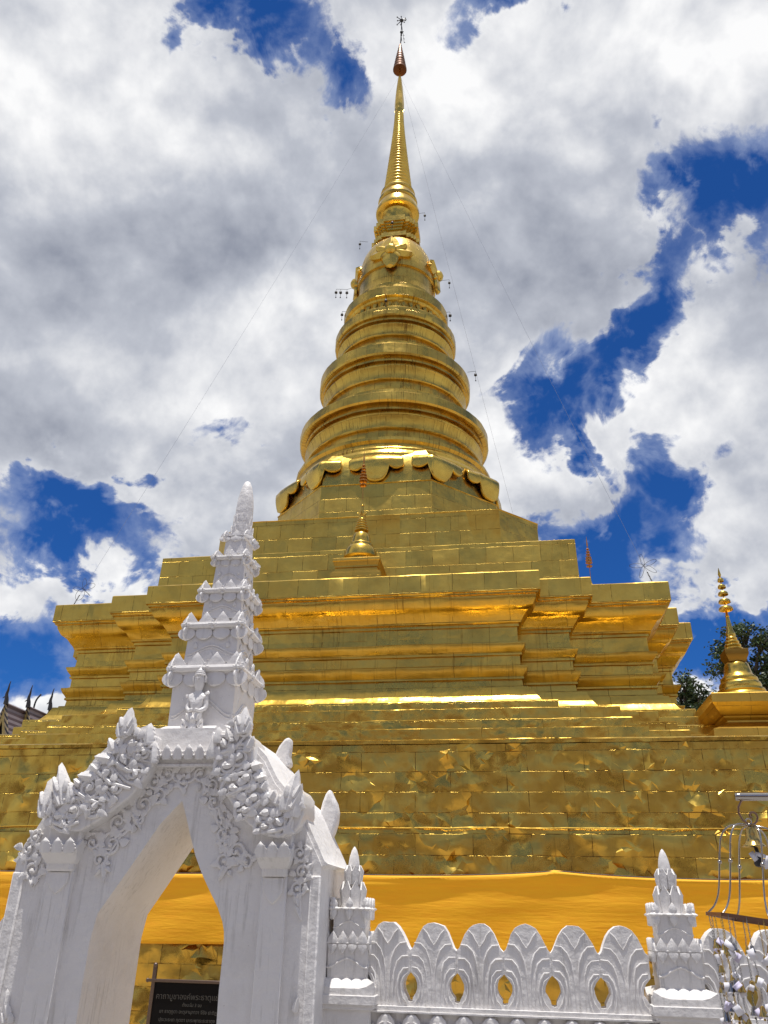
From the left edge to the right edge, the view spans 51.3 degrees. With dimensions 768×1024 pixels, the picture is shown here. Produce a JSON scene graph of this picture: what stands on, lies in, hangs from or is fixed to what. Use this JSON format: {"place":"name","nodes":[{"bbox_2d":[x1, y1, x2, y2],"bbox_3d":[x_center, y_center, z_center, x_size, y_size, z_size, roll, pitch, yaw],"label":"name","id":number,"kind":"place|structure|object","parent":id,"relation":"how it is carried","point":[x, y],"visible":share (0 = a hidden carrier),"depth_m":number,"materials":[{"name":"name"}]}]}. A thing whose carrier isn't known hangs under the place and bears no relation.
{"place":"outdoors","nodes":[
{"label":"outdoors","id":0,"kind":"place"},
{"bbox_2d":[0,681,54,733],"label":"temple hall","id":1,"kind":"structure","parent":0,"point":[12,716],"depth_m":55.37,"materials":[{"name":"tile"}]},
{"bbox_2d":[0,0,767,712],"label":"sky","id":2,"kind":"structure","parent":0,"point":[163,163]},
{"bbox_2d":[585,538,591,583],"bbox_3d":[9.081,3.901,34.683,1.720,6.300,1.720,-3,-27,8],"label":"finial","id":3,"kind":"object","parent":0,"point":[588,560],"visible":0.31,"depth_m":35.59,"materials":[{"name":"gold metal"}]},
{"label":"courtyard paving","id":4,"kind":"structure","parent":0,"visible":0},
{"bbox_2d":[0,481,346,1023],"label":"gate","id":5,"kind":"structure","parent":4,"relation":"on","point":[133,815],"depth_m":6.46,"materials":[{"name":"white paint"}]},
{"bbox_2d":[146,962,219,1023],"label":"prayer board","id":6,"kind":"object","parent":4,"relation":"on","point":[177,1001],"visible":0.82,"depth_m":17.27,"materials":[{"name":"black stone"}]},
{"bbox_2d":[322,847,377,1023],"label":"wall pillar","id":7,"kind":"structure","parent":4,"relation":"on","point":[350,995],"depth_m":6.18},
{"bbox_2d":[0,16,767,1023],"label":"stupa","id":8,"kind":"object","parent":4,"relation":"on","point":[476,680],"visible":0.69,"depth_m":23.78,"materials":[{"name":"metal"}]},
{"bbox_2d":[73,87,392,603],"bbox_3d":[-4.780,-12.913,40.113,13.714,40.651,0.723,18,-32,-30],"label":"guy wire","id":9,"kind":"object","parent":8,"relation":"attached to","point":[169,451],"visible":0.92,"depth_m":29.91,"materials":[{"name":"metal"}]},
{"bbox_2d":[335,288,350,297],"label":"wind bell","id":10,"kind":"object","parent":8,"relation":"hanging from","point":[340,292],"visible":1,"depth_m":44.32,"materials":[{"name":"metal"}]},
{"bbox_2d":[330,451,386,577],"bbox_3d":[-0.794,0.512,28.472,1.720,6.300,1.720,-3,-27,8],"label":"stupa","id":11,"kind":"object","parent":8,"relation":"on","point":[360,558],"visible":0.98,"depth_m":27.38,"materials":[{"name":"gold metal"}]},
{"bbox_2d":[0,870,767,954],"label":"cloth banner","id":12,"kind":"object","parent":8,"relation":"attached to","point":[549,905],"visible":0.45,"depth_m":17.73,"materials":[{"name":"fabric"}]},
{"bbox_2d":[407,105,510,504],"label":"guy wire","id":13,"kind":"object","parent":8,"relation":"attached to","point":[459,308],"visible":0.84,"depth_m":45.87,"materials":[{"name":"grey metal"}]},
{"bbox_2d":[408,93,656,581],"bbox_3d":[4.614,-13.408,38.756,0.574,40.651,13.725,20,-33,-32],"label":"guy wire","id":14,"kind":"object","parent":8,"relation":"attached to","point":[586,452],"visible":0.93,"depth_m":26.19,"materials":[{"name":"metal"}]},
{"bbox_2d":[696,568,767,735],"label":"corner stupa","id":15,"kind":"object","parent":8,"relation":"on","point":[736,704],"visible":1,"depth_m":20.73,"materials":[{"name":"gold metal"}]},
{"bbox_2d":[644,849,722,1023],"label":"wall pillar","id":16,"kind":"structure","parent":4,"relation":"on","point":[677,993],"depth_m":5.84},
{"bbox_2d":[672,668,716,710],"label":"tree","id":17,"kind":"object","parent":4,"relation":"on","point":[688,696],"visible":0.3,"depth_m":47.77,"materials":[{"name":"green plant"}]},
{"bbox_2d":[701,619,767,691],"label":"tree","id":18,"kind":"object","parent":4,"relation":"on","point":[760,642],"visible":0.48,"depth_m":45.67,"materials":[{"name":"green plant"}]},
{"bbox_3d":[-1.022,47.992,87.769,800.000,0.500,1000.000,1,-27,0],"label":"ground","id":19,"kind":"structure","parent":0,"visible":0},
{"bbox_2d":[368,922,659,1023],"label":"battlement wall","id":20,"kind":"structure","parent":19,"relation":"on","point":[434,961],"depth_m":6.02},
{"bbox_2d":[701,928,767,1023],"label":"battlement wall","id":21,"kind":"structure","parent":19,"relation":"on","point":[711,974],"depth_m":5.83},
{"bbox_2d":[734,793,767,800],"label":"steel rail","id":22,"kind":"object","parent":19,"relation":"on","point":[750,796],"visible":1,"depth_m":4.67,"materials":[{"name":"silver metal"}]},
{"bbox_2d":[706,801,767,925],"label":"bell frame","id":23,"kind":"object","parent":22,"relation":"hanging from","point":[737,917],"visible":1,"depth_m":4.55,"materials":[{"name":"metal"}]},
{"bbox_2d":[708,915,735,1023],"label":"wish chain","id":24,"kind":"object","parent":23,"relation":"hanging from","point":[725,1019],"visible":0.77,"depth_m":4.32,"materials":[{"name":"silver metal"}]},
{"bbox_2d":[711,916,732,1011],"bbox_3d":[1.827,2.847,4.240,0.124,1.281,0.069,-3,-27,8],"label":"wish chain","id":25,"kind":"object","parent":23,"relation":"hanging from","point":[722,991],"visible":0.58,"depth_m":4.36,"materials":[{"name":"silver metal"}]},
{"bbox_2d":[713,916,733,1023],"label":"wish chain","id":26,"kind":"object","parent":23,"relation":"hanging from","point":[718,943],"visible":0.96,"depth_m":4.28,"materials":[{"name":"silver metal"}]},
{"bbox_2d":[721,918,740,1005],"bbox_3d":[1.918,2.873,4.266,0.102,1.281,0.063,-3,-27,8],"label":"wish chain","id":27,"kind":"object","parent":23,"relation":"hanging from","point":[734,972],"visible":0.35,"depth_m":4.42,"materials":[{"name":"silver metal"}]},
{"bbox_2d":[723,915,743,1023],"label":"wish chain","id":28,"kind":"object","parent":23,"relation":"hanging from","point":[736,986],"visible":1,"depth_m":4.16,"materials":[{"name":"silver metal"}]},
{"bbox_2d":[720,916,748,1023],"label":"wish chain","id":29,"kind":"object","parent":23,"relation":"hanging from","point":[729,984],"visible":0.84,"depth_m":4.17,"materials":[{"name":"silver metal"}]},
{"bbox_2d":[732,920,751,1023],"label":"wish chain","id":30,"kind":"object","parent":23,"relation":"hanging from","point":[742,991],"visible":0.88,"depth_m":4.44,"materials":[{"name":"silver metal"}]},
{"bbox_2d":[742,921,762,1023],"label":"wish chain","id":31,"kind":"object","parent":23,"relation":"hanging from","point":[755,1011],"visible":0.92,"depth_m":4.42,"materials":[{"name":"silver metal"}]},
{"bbox_2d":[742,827,767,869],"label":"brass bell","id":32,"kind":"object","parent":23,"relation":"hanging from","point":[752,840],"visible":0.95,"depth_m":4.54,"materials":[{"name":"metal"}]},
{"bbox_2d":[746,917,767,1022],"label":"wish chain","id":33,"kind":"object","parent":23,"relation":"hanging from","point":[759,981],"visible":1,"depth_m":4.09,"materials":[{"name":"silver metal"}]},
{"bbox_2d":[758,922,767,991],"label":"wish chain","id":34,"kind":"object","parent":23,"relation":"hanging from","point":[764,961],"visible":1,"depth_m":4.44,"materials":[{"name":"silver metal"}]},
{"bbox_2d":[763,920,767,954],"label":"wish chain","id":35,"kind":"object","parent":23,"relation":"hanging from","point":[767,938],"visible":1,"depth_m":4.18,"materials":[{"name":"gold metal"}]}
]}

